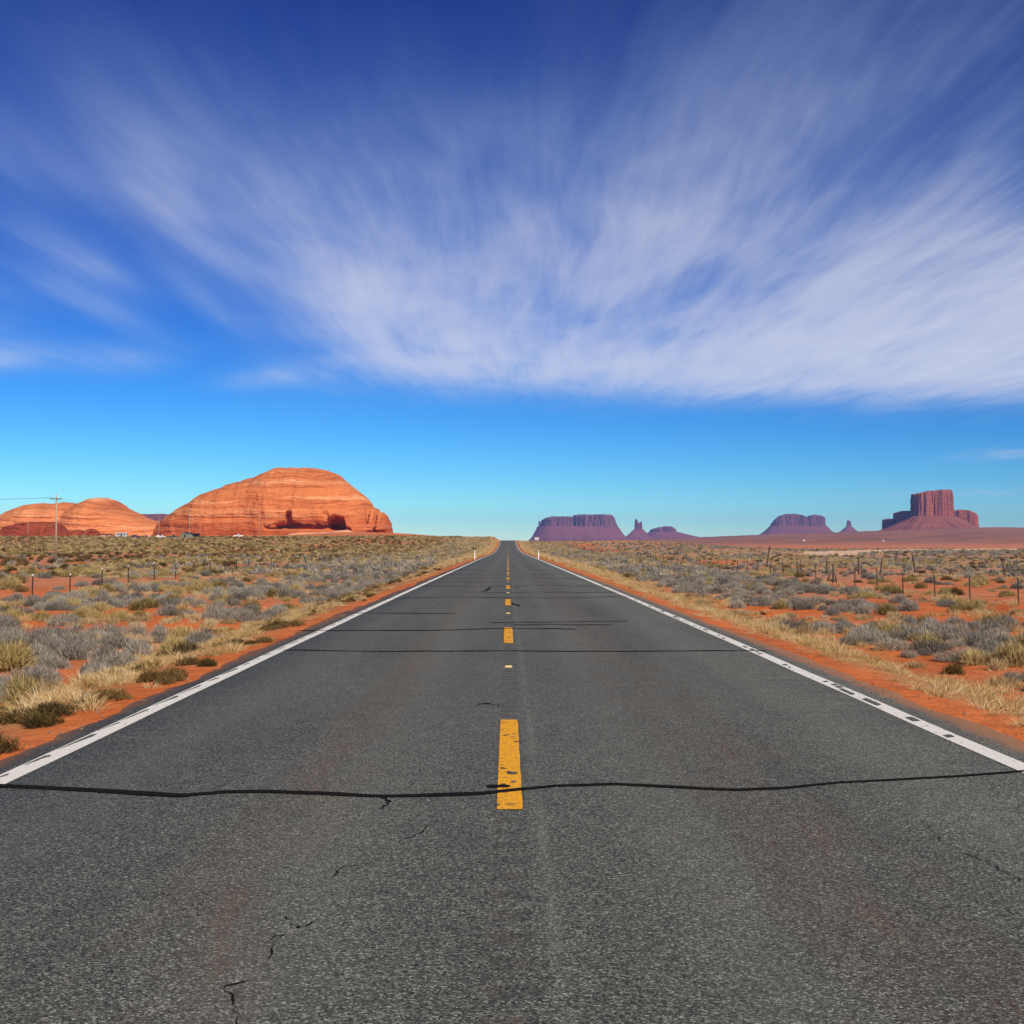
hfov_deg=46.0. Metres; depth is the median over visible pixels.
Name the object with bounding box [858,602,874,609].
sagebrush
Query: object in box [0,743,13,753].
dark shrub
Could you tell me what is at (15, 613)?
rabbitbrush
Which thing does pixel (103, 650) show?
sagebrush
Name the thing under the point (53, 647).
sagebrush
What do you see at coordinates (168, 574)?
rabbitbrush
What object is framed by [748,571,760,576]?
rabbitbrush
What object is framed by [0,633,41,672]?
rabbitbrush
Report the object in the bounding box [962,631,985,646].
sagebrush
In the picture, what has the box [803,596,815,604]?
sagebrush
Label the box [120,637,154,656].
sagebrush
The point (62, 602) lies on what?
sagebrush
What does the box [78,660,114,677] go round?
sagebrush
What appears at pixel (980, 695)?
dry verge grass
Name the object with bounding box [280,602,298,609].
rabbitbrush
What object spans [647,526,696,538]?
butte
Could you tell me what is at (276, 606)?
sagebrush
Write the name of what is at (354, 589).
sagebrush
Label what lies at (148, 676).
dark shrub
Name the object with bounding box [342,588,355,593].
sagebrush
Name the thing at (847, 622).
sagebrush
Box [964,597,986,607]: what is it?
rabbitbrush
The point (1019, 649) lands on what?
rabbitbrush
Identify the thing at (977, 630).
sagebrush
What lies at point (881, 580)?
rabbitbrush
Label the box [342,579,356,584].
sagebrush
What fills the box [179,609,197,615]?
sagebrush
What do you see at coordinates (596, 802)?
road
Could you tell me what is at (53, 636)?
sagebrush
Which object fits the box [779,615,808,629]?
sagebrush
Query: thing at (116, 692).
dark shrub
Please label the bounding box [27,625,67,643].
sagebrush
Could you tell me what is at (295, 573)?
rabbitbrush
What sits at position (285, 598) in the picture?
rabbitbrush
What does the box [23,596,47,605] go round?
sagebrush
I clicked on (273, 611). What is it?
sagebrush
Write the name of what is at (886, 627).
rabbitbrush
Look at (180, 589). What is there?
rabbitbrush
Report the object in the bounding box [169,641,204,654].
dark shrub
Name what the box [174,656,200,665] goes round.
dark shrub
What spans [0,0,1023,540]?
sky
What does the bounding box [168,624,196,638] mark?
rabbitbrush
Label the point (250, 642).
dark shrub
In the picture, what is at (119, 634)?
sagebrush
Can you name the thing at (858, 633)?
sagebrush
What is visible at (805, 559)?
distant tan field grass
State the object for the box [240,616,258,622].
sagebrush
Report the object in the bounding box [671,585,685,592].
sagebrush
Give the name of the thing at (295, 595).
sagebrush
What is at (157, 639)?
sagebrush
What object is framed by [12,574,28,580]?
dark shrub
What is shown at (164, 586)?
rabbitbrush
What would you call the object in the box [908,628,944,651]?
rabbitbrush
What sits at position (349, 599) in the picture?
dark shrub
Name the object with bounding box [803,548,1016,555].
dirt track
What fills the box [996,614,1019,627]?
sagebrush
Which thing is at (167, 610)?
sagebrush
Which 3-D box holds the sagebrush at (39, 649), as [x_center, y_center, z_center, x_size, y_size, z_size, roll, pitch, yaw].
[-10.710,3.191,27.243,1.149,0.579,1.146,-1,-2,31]
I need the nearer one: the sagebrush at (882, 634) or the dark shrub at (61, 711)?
the dark shrub at (61, 711)
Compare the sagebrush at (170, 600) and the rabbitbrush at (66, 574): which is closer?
the sagebrush at (170, 600)
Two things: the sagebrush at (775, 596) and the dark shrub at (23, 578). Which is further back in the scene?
the dark shrub at (23, 578)
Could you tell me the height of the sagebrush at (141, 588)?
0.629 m
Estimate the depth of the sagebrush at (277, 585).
68.82 m
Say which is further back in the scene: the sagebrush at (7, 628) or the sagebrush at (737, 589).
the sagebrush at (737, 589)
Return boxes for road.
[0,540,1023,1023]
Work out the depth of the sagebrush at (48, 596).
56.56 m
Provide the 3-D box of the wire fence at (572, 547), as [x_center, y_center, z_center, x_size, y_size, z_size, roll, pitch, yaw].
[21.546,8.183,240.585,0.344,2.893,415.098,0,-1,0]
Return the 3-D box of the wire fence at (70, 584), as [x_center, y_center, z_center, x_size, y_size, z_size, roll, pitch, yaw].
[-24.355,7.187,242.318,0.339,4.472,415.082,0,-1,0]
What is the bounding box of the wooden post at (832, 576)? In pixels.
[827,568,836,582]
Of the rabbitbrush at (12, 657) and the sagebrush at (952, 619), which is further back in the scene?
the sagebrush at (952, 619)
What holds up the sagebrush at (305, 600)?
on the ground at (990, 538)
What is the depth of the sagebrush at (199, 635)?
30.71 m
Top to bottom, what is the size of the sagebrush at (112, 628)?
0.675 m
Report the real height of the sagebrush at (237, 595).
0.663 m
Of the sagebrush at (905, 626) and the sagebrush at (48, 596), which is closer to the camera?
the sagebrush at (905, 626)
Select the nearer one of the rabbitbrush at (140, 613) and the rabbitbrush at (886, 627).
the rabbitbrush at (886, 627)
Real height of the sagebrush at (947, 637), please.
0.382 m
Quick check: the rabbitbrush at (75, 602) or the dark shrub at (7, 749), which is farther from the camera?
the rabbitbrush at (75, 602)
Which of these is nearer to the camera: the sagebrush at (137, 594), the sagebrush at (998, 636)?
the sagebrush at (998, 636)
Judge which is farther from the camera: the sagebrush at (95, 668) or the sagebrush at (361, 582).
the sagebrush at (361, 582)
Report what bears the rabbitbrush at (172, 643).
on the ground at (990, 538)
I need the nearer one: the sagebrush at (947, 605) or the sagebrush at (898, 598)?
the sagebrush at (947, 605)
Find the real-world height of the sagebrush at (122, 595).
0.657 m
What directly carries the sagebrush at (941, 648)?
on the ground at (990, 538)
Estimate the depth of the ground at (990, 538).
49.34 m
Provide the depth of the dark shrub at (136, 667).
16.68 m
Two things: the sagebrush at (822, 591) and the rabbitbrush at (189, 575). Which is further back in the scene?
the rabbitbrush at (189, 575)
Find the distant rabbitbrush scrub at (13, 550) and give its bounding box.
[0,535,1023,574]
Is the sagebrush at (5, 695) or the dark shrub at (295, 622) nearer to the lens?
the sagebrush at (5, 695)
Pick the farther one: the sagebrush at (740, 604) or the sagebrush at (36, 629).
the sagebrush at (740, 604)
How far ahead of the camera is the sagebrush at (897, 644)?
30.98 m
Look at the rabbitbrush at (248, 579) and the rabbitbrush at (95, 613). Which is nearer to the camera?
the rabbitbrush at (95, 613)
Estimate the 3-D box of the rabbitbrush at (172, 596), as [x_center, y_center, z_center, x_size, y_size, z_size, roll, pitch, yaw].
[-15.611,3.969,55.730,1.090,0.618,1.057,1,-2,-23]
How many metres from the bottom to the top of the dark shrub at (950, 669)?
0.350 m
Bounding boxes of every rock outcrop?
[0,522,68,535]
[66,529,100,535]
[288,530,352,534]
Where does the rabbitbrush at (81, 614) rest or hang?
on the ground at (990, 538)
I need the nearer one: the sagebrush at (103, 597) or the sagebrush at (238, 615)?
the sagebrush at (238, 615)
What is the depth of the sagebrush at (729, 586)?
71.41 m
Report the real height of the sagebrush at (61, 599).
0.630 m
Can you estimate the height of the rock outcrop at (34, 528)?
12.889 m
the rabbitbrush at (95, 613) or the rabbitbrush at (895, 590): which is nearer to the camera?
the rabbitbrush at (95, 613)
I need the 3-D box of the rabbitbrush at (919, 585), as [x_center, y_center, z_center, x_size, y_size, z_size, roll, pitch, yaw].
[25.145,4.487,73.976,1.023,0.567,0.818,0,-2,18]
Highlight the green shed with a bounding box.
[181,532,194,537]
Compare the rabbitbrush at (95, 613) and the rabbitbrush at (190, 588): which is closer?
the rabbitbrush at (95, 613)
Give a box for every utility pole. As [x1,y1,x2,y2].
[49,494,62,553]
[189,509,189,538]
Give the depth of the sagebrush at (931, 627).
35.97 m
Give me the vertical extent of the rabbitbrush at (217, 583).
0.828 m
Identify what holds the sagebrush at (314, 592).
on the ground at (990, 538)
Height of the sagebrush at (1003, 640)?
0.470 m
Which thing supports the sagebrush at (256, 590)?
on the ground at (990, 538)
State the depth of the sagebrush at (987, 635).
33.52 m
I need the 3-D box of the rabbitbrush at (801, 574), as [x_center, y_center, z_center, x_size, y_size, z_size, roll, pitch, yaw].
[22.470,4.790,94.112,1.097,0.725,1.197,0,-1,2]
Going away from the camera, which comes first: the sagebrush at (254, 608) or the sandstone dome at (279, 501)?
the sagebrush at (254, 608)
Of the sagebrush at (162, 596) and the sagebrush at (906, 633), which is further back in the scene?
the sagebrush at (162, 596)
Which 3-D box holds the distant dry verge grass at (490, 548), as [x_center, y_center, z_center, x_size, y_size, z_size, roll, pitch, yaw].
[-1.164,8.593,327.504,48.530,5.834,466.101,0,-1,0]
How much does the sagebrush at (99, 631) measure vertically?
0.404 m
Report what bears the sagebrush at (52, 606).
on the ground at (990, 538)
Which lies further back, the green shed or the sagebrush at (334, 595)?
the green shed
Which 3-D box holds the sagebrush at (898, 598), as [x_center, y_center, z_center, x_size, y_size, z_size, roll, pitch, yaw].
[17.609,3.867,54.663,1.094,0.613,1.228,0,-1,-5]
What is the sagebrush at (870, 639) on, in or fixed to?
on the ground at (990, 538)
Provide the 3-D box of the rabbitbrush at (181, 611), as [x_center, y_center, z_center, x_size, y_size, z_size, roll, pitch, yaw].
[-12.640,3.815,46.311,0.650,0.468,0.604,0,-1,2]
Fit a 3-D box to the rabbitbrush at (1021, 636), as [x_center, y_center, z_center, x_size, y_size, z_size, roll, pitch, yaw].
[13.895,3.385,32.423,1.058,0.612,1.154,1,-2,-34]
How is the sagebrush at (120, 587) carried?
on the ground at (990, 538)
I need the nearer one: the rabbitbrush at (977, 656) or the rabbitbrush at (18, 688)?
the rabbitbrush at (18, 688)
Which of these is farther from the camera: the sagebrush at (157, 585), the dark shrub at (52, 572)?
the dark shrub at (52, 572)
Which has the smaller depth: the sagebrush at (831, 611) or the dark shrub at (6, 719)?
the dark shrub at (6, 719)
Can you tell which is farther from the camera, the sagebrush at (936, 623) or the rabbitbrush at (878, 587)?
the rabbitbrush at (878, 587)
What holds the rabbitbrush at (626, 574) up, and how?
on the ground at (990, 538)
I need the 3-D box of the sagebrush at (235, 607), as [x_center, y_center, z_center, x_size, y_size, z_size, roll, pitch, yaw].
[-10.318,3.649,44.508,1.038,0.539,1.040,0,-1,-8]
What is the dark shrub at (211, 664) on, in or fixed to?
on the ground at (990, 538)
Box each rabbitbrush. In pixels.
[0,573,26,589]
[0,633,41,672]
[0,668,46,707]
[4,606,26,618]
[32,610,51,620]
[60,570,78,576]
[60,609,87,618]
[62,595,85,605]
[74,585,107,597]
[76,604,92,613]
[85,609,105,619]
[89,599,109,611]
[98,582,115,592]
[100,607,136,621]
[128,600,147,610]
[129,574,137,579]
[131,608,147,617]
[139,596,161,608]
[154,632,186,652]
[157,569,171,576]
[159,583,171,591]
[165,592,183,600]
[168,586,186,593]
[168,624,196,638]
[176,607,188,615]
[178,577,189,583]
[183,572,195,577]
[183,578,215,592]
[211,591,235,603]
[212,578,227,587]
[212,597,230,605]
[240,598,262,608]
[241,576,253,581]
[266,587,277,596]
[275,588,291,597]
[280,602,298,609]
[281,596,292,600]
[282,570,290,575]
[287,581,303,591]
[290,571,299,575]
[340,592,354,596]
[621,571,633,577]
[744,582,757,589]
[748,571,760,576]
[771,599,790,609]
[782,571,793,575]
[793,570,804,577]
[800,578,809,583]
[854,589,876,598]
[868,579,878,583]
[873,583,885,590]
[874,620,904,634]
[876,602,898,614]
[878,576,886,582]
[881,582,901,591]
[890,586,904,593]
[901,576,919,581]
[905,632,923,640]
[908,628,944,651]
[914,581,929,588]
[916,614,927,623]
[924,590,938,594]
[935,586,954,594]
[935,591,963,604]
[944,603,965,613]
[955,599,980,610]
[957,645,993,665]
[959,580,978,585]
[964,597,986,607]
[971,577,986,585]
[971,606,995,614]
[971,610,1003,625]
[986,638,1023,667]
[997,589,1017,596]
[1010,629,1023,643]
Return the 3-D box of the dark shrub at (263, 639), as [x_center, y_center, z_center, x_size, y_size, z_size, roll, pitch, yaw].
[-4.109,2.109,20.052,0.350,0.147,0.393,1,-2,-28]
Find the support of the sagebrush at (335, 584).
on the ground at (990, 538)
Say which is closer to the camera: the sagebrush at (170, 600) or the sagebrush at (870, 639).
the sagebrush at (870, 639)
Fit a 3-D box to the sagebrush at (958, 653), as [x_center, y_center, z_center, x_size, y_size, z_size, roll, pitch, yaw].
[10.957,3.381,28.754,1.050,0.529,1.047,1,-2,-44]
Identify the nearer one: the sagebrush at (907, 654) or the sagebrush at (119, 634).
the sagebrush at (907, 654)
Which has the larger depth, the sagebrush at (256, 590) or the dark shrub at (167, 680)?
the sagebrush at (256, 590)
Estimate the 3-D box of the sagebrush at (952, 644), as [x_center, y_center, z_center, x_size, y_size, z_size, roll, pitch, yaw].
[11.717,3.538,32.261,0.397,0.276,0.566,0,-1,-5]
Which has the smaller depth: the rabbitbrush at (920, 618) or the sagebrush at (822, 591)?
the rabbitbrush at (920, 618)
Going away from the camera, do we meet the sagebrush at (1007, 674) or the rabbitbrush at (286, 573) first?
the sagebrush at (1007, 674)
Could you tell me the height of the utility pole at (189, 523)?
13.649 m
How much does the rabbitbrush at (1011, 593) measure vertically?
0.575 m
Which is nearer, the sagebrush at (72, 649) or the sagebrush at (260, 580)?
the sagebrush at (72, 649)
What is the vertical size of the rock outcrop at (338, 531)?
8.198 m
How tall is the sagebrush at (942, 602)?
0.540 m
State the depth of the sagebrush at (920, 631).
34.33 m
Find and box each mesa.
[142,514,168,521]
[528,514,628,540]
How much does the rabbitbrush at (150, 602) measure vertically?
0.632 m
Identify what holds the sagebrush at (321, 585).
on the ground at (990, 538)
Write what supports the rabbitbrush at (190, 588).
on the ground at (990, 538)
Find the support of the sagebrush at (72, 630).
on the ground at (990, 538)
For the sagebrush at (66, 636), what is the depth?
31.08 m
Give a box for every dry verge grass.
[0,565,1023,728]
[238,538,771,575]
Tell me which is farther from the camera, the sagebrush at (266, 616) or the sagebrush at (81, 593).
the sagebrush at (81, 593)
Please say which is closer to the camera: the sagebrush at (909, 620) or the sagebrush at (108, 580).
the sagebrush at (909, 620)
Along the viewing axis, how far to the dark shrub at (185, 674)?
14.77 m
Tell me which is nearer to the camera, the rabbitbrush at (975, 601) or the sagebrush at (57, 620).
the sagebrush at (57, 620)
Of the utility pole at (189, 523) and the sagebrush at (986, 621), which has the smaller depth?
the sagebrush at (986, 621)
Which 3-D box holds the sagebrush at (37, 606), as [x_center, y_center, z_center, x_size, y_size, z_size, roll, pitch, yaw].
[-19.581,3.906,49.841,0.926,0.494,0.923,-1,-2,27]
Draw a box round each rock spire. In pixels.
[626,519,652,539]
[840,520,856,531]
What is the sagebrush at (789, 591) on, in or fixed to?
on the ground at (990, 538)
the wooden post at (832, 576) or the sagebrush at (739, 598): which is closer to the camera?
the sagebrush at (739, 598)
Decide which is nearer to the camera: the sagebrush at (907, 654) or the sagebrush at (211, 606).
the sagebrush at (907, 654)
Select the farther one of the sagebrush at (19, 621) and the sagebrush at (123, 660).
the sagebrush at (19, 621)
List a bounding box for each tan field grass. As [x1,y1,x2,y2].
[0,535,1023,577]
[0,572,1023,698]
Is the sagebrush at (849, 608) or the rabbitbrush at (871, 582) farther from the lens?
the rabbitbrush at (871, 582)
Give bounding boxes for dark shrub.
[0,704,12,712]
[0,706,35,723]
[0,730,27,754]
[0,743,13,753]
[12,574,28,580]
[13,585,29,591]
[17,710,42,721]
[19,712,65,725]
[21,709,63,729]
[26,699,76,717]
[37,701,66,712]
[48,570,58,575]
[66,697,103,709]
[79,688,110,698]
[87,686,134,700]
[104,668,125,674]
[129,661,163,671]
[136,667,162,683]
[153,674,177,684]
[154,665,186,681]
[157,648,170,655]
[164,666,188,677]
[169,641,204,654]
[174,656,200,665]
[184,656,197,664]
[195,660,216,666]
[197,657,217,665]
[217,638,246,646]
[245,639,257,644]
[255,636,274,642]
[256,624,273,630]
[268,625,285,629]
[287,619,305,625]
[345,596,359,601]
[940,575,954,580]
[941,662,966,675]
[944,586,965,594]
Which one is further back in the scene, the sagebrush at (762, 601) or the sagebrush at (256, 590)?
the sagebrush at (256, 590)
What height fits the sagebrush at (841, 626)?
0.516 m
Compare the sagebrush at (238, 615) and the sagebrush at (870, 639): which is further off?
the sagebrush at (238, 615)
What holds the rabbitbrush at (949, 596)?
on the ground at (990, 538)
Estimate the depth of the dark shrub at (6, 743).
9.49 m
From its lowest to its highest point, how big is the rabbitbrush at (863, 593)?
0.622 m
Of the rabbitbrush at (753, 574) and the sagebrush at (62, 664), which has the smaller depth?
the sagebrush at (62, 664)
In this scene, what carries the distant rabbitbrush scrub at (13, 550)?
on the ground at (990, 538)
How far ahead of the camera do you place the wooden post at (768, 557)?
134.96 m
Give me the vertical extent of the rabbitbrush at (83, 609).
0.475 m
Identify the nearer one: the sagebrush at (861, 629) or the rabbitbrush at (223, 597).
the sagebrush at (861, 629)
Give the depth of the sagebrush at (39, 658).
26.63 m
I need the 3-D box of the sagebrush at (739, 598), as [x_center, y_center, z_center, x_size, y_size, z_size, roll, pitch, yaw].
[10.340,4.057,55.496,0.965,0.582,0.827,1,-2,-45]
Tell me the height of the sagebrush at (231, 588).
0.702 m
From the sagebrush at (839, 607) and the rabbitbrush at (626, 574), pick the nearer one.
the sagebrush at (839, 607)
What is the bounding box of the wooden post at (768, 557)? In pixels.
[766,546,770,566]
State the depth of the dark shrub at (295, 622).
24.39 m
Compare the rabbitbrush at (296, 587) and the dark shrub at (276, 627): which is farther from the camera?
the rabbitbrush at (296, 587)
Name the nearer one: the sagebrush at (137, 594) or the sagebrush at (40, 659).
the sagebrush at (40, 659)
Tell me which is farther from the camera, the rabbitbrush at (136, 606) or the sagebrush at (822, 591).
the sagebrush at (822, 591)
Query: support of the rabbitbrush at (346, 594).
on the ground at (990, 538)
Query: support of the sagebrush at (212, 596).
on the ground at (990, 538)
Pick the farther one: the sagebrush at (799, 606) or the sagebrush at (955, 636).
the sagebrush at (799, 606)
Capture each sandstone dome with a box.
[0,498,158,535]
[153,467,392,536]
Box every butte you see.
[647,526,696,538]
[759,514,832,534]
[879,490,978,530]
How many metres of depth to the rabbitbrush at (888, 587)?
69.57 m
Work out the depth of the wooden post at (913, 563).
108.00 m
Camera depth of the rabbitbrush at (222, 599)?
51.95 m
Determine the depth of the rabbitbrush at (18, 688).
19.97 m
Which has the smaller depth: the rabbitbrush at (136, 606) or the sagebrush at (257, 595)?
the rabbitbrush at (136, 606)
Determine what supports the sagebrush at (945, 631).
on the ground at (990, 538)
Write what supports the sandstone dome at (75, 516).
on the ground at (990, 538)
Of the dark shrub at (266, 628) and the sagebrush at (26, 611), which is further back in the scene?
the sagebrush at (26, 611)
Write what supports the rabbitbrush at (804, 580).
on the ground at (990, 538)
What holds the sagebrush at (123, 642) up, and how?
on the ground at (990, 538)
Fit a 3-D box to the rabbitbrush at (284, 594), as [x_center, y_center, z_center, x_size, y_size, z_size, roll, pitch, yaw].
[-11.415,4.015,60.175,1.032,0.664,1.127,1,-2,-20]
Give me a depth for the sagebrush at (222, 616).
41.80 m
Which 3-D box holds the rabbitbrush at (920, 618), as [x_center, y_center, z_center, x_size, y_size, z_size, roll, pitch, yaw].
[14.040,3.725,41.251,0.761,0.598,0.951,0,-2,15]
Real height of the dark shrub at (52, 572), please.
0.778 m
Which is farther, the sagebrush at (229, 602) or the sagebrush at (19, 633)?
the sagebrush at (229, 602)
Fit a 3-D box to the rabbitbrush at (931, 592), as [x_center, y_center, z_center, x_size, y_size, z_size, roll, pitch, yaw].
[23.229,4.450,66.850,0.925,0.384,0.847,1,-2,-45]
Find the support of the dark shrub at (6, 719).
on the ground at (990, 538)
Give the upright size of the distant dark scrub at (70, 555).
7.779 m
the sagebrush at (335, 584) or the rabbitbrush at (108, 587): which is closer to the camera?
the rabbitbrush at (108, 587)
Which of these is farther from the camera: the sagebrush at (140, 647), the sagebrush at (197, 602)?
the sagebrush at (197, 602)
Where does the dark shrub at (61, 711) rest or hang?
on the ground at (990, 538)
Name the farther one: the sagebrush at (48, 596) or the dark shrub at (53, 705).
the sagebrush at (48, 596)
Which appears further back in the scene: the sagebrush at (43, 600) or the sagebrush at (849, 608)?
the sagebrush at (43, 600)
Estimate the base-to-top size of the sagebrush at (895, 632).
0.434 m
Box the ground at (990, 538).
[0,527,1023,759]
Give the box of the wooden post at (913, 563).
[911,553,915,573]
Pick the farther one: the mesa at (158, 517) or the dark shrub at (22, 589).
the mesa at (158, 517)
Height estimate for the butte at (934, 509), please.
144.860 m
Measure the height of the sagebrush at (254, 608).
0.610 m
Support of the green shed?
on the ground at (990, 538)
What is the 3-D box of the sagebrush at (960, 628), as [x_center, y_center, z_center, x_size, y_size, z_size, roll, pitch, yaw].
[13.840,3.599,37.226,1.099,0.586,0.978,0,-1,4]
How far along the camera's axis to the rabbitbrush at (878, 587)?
72.22 m
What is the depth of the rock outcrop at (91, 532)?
682.21 m
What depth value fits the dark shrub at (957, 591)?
68.13 m
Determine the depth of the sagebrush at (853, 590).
64.67 m
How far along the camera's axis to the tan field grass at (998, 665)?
44.17 m
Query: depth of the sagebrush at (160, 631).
34.46 m
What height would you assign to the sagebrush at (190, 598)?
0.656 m
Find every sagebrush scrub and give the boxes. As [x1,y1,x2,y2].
[0,568,1023,679]
[1,536,1023,577]
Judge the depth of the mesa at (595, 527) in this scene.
7184.62 m
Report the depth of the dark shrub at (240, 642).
19.61 m
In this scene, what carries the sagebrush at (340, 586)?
on the ground at (990, 538)
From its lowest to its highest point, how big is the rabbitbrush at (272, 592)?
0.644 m
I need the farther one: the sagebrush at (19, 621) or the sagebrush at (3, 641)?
the sagebrush at (19, 621)
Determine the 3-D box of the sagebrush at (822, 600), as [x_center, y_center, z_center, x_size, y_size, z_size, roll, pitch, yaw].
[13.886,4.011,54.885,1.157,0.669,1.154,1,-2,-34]
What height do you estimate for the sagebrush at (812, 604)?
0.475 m
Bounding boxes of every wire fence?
[6,540,444,595]
[569,546,1021,603]
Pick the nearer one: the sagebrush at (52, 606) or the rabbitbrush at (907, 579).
the sagebrush at (52, 606)
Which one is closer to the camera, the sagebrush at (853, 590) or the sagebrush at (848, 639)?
the sagebrush at (848, 639)
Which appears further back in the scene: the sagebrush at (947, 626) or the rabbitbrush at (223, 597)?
the rabbitbrush at (223, 597)
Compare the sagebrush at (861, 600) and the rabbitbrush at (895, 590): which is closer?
the sagebrush at (861, 600)
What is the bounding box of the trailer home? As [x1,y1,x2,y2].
[116,532,127,536]
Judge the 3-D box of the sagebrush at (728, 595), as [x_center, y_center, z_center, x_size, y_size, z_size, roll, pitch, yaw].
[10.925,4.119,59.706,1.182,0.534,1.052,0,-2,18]
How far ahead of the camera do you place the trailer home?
557.92 m
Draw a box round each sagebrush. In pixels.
[0,595,13,601]
[0,616,16,629]
[0,624,17,631]
[0,626,33,638]
[0,628,29,641]
[0,630,26,647]
[0,637,9,644]
[0,674,19,693]
[0,688,11,702]
[2,614,22,627]
[4,592,26,602]
[4,663,65,685]
[7,664,63,679]
[20,606,34,614]
[22,598,41,606]
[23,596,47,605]
[23,641,61,659]
[24,627,61,645]
[26,624,61,633]
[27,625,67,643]
[27,635,41,646]
[29,601,44,610]
[32,630,63,648]
[33,654,50,664]
[36,655,56,667]
[36,655,74,668]
[41,593,57,600]
[41,635,64,655]
[44,602,62,610]
[46,601,68,610]
[46,611,82,625]
[48,597,74,607]
[53,636,91,660]
[54,595,72,601]
[56,622,88,635]
[59,632,78,641]
[62,633,95,643]
[66,638,95,649]
[67,589,90,598]
[73,628,99,640]
[76,637,99,652]
[76,653,112,674]
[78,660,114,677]
[85,622,126,633]
[87,599,115,607]
[88,636,105,645]
[88,644,119,660]
[93,594,113,601]
[94,628,105,634]
[96,589,111,597]
[99,633,120,648]
[102,647,140,667]
[103,578,120,584]
[106,634,134,648]
[107,599,127,607]
[110,631,124,639]
[111,582,127,591]
[114,591,131,599]
[119,594,136,601]
[120,622,149,636]
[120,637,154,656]
[129,590,144,598]
[131,585,150,592]
[149,622,169,637]
[150,582,160,590]
[150,635,168,642]
[153,602,180,615]
[158,593,168,599]
[164,597,181,601]
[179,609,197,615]
[181,594,195,604]
[183,625,216,642]
[191,598,210,607]
[201,605,237,619]
[202,603,224,614]
[207,591,225,600]
[209,586,224,594]
[214,614,231,620]
[225,596,237,605]
[225,604,240,611]
[226,585,241,592]
[230,589,248,600]
[230,606,256,621]
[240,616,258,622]
[242,602,261,613]
[244,584,261,591]
[249,588,264,595]
[249,592,263,599]
[254,611,276,620]
[255,576,267,583]
[256,613,272,620]
[262,608,281,615]
[268,581,282,587]
[271,602,287,611]
[276,588,289,597]
[289,589,308,598]
[293,581,306,586]
[300,596,321,603]
[303,582,315,589]
[308,588,322,595]
[314,584,327,589]
[327,581,337,588]
[327,591,338,599]
[334,583,346,590]
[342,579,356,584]
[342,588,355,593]
[343,586,362,592]
[358,578,374,584]
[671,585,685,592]
[723,591,739,598]
[726,582,740,589]
[729,596,746,603]
[729,599,745,607]
[730,586,746,593]
[747,594,772,605]
[756,586,770,593]
[770,594,780,600]
[772,586,785,593]
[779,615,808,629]
[780,587,796,595]
[783,599,792,608]
[790,597,804,605]
[792,601,807,609]
[795,601,814,609]
[801,601,817,609]
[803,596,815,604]
[809,594,828,604]
[810,620,839,633]
[817,585,830,593]
[824,606,841,615]
[827,622,853,632]
[828,602,847,612]
[829,597,849,605]
[832,618,856,625]
[838,631,867,645]
[842,603,855,611]
[845,588,860,594]
[845,622,881,635]
[848,630,874,638]
[851,602,872,614]
[853,596,869,606]
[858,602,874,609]
[861,632,882,644]
[870,636,912,650]
[873,632,890,639]
[885,593,907,602]
[885,627,904,637]
[895,621,915,632]
[898,599,920,610]
[898,625,923,639]
[899,649,919,658]
[901,614,918,626]
[905,627,938,639]
[908,638,954,652]
[913,621,944,636]
[922,614,943,624]
[923,619,944,630]
[932,651,958,662]
[935,627,952,635]
[936,598,954,606]
[937,623,963,631]
[938,600,957,606]
[941,613,969,625]
[941,634,952,643]
[944,639,957,648]
[945,630,968,639]
[946,622,971,635]
[946,639,965,646]
[950,645,991,661]
[961,628,990,638]
[962,619,983,630]
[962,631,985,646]
[970,637,1004,649]
[977,615,1014,632]
[978,623,1010,633]
[978,631,993,639]
[979,622,1005,630]
[981,626,1009,635]
[984,631,1019,644]
[984,644,1002,657]
[991,637,1011,645]
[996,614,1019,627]
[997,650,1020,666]
[998,669,1023,681]
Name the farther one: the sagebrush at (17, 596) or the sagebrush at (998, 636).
the sagebrush at (17, 596)
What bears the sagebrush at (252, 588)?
on the ground at (990, 538)
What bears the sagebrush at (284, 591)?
on the ground at (990, 538)
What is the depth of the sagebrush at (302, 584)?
69.72 m
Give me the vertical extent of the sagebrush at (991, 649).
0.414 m
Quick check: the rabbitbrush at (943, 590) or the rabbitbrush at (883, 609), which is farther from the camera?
the rabbitbrush at (943, 590)
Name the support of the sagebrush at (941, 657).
on the ground at (990, 538)
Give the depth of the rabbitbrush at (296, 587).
64.74 m
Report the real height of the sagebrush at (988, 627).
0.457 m
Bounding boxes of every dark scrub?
[0,535,1023,574]
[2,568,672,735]
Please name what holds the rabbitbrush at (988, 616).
on the ground at (990, 538)
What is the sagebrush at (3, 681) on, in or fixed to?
on the ground at (990, 538)
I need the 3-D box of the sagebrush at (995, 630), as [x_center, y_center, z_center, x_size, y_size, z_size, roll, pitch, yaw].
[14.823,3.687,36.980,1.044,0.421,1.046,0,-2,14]
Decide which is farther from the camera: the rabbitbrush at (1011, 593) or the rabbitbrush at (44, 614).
the rabbitbrush at (1011, 593)
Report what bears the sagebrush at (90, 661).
on the ground at (990, 538)
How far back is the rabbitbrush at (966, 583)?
77.33 m
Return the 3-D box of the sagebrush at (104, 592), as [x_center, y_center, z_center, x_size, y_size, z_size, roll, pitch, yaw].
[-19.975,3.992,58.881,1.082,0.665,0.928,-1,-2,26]

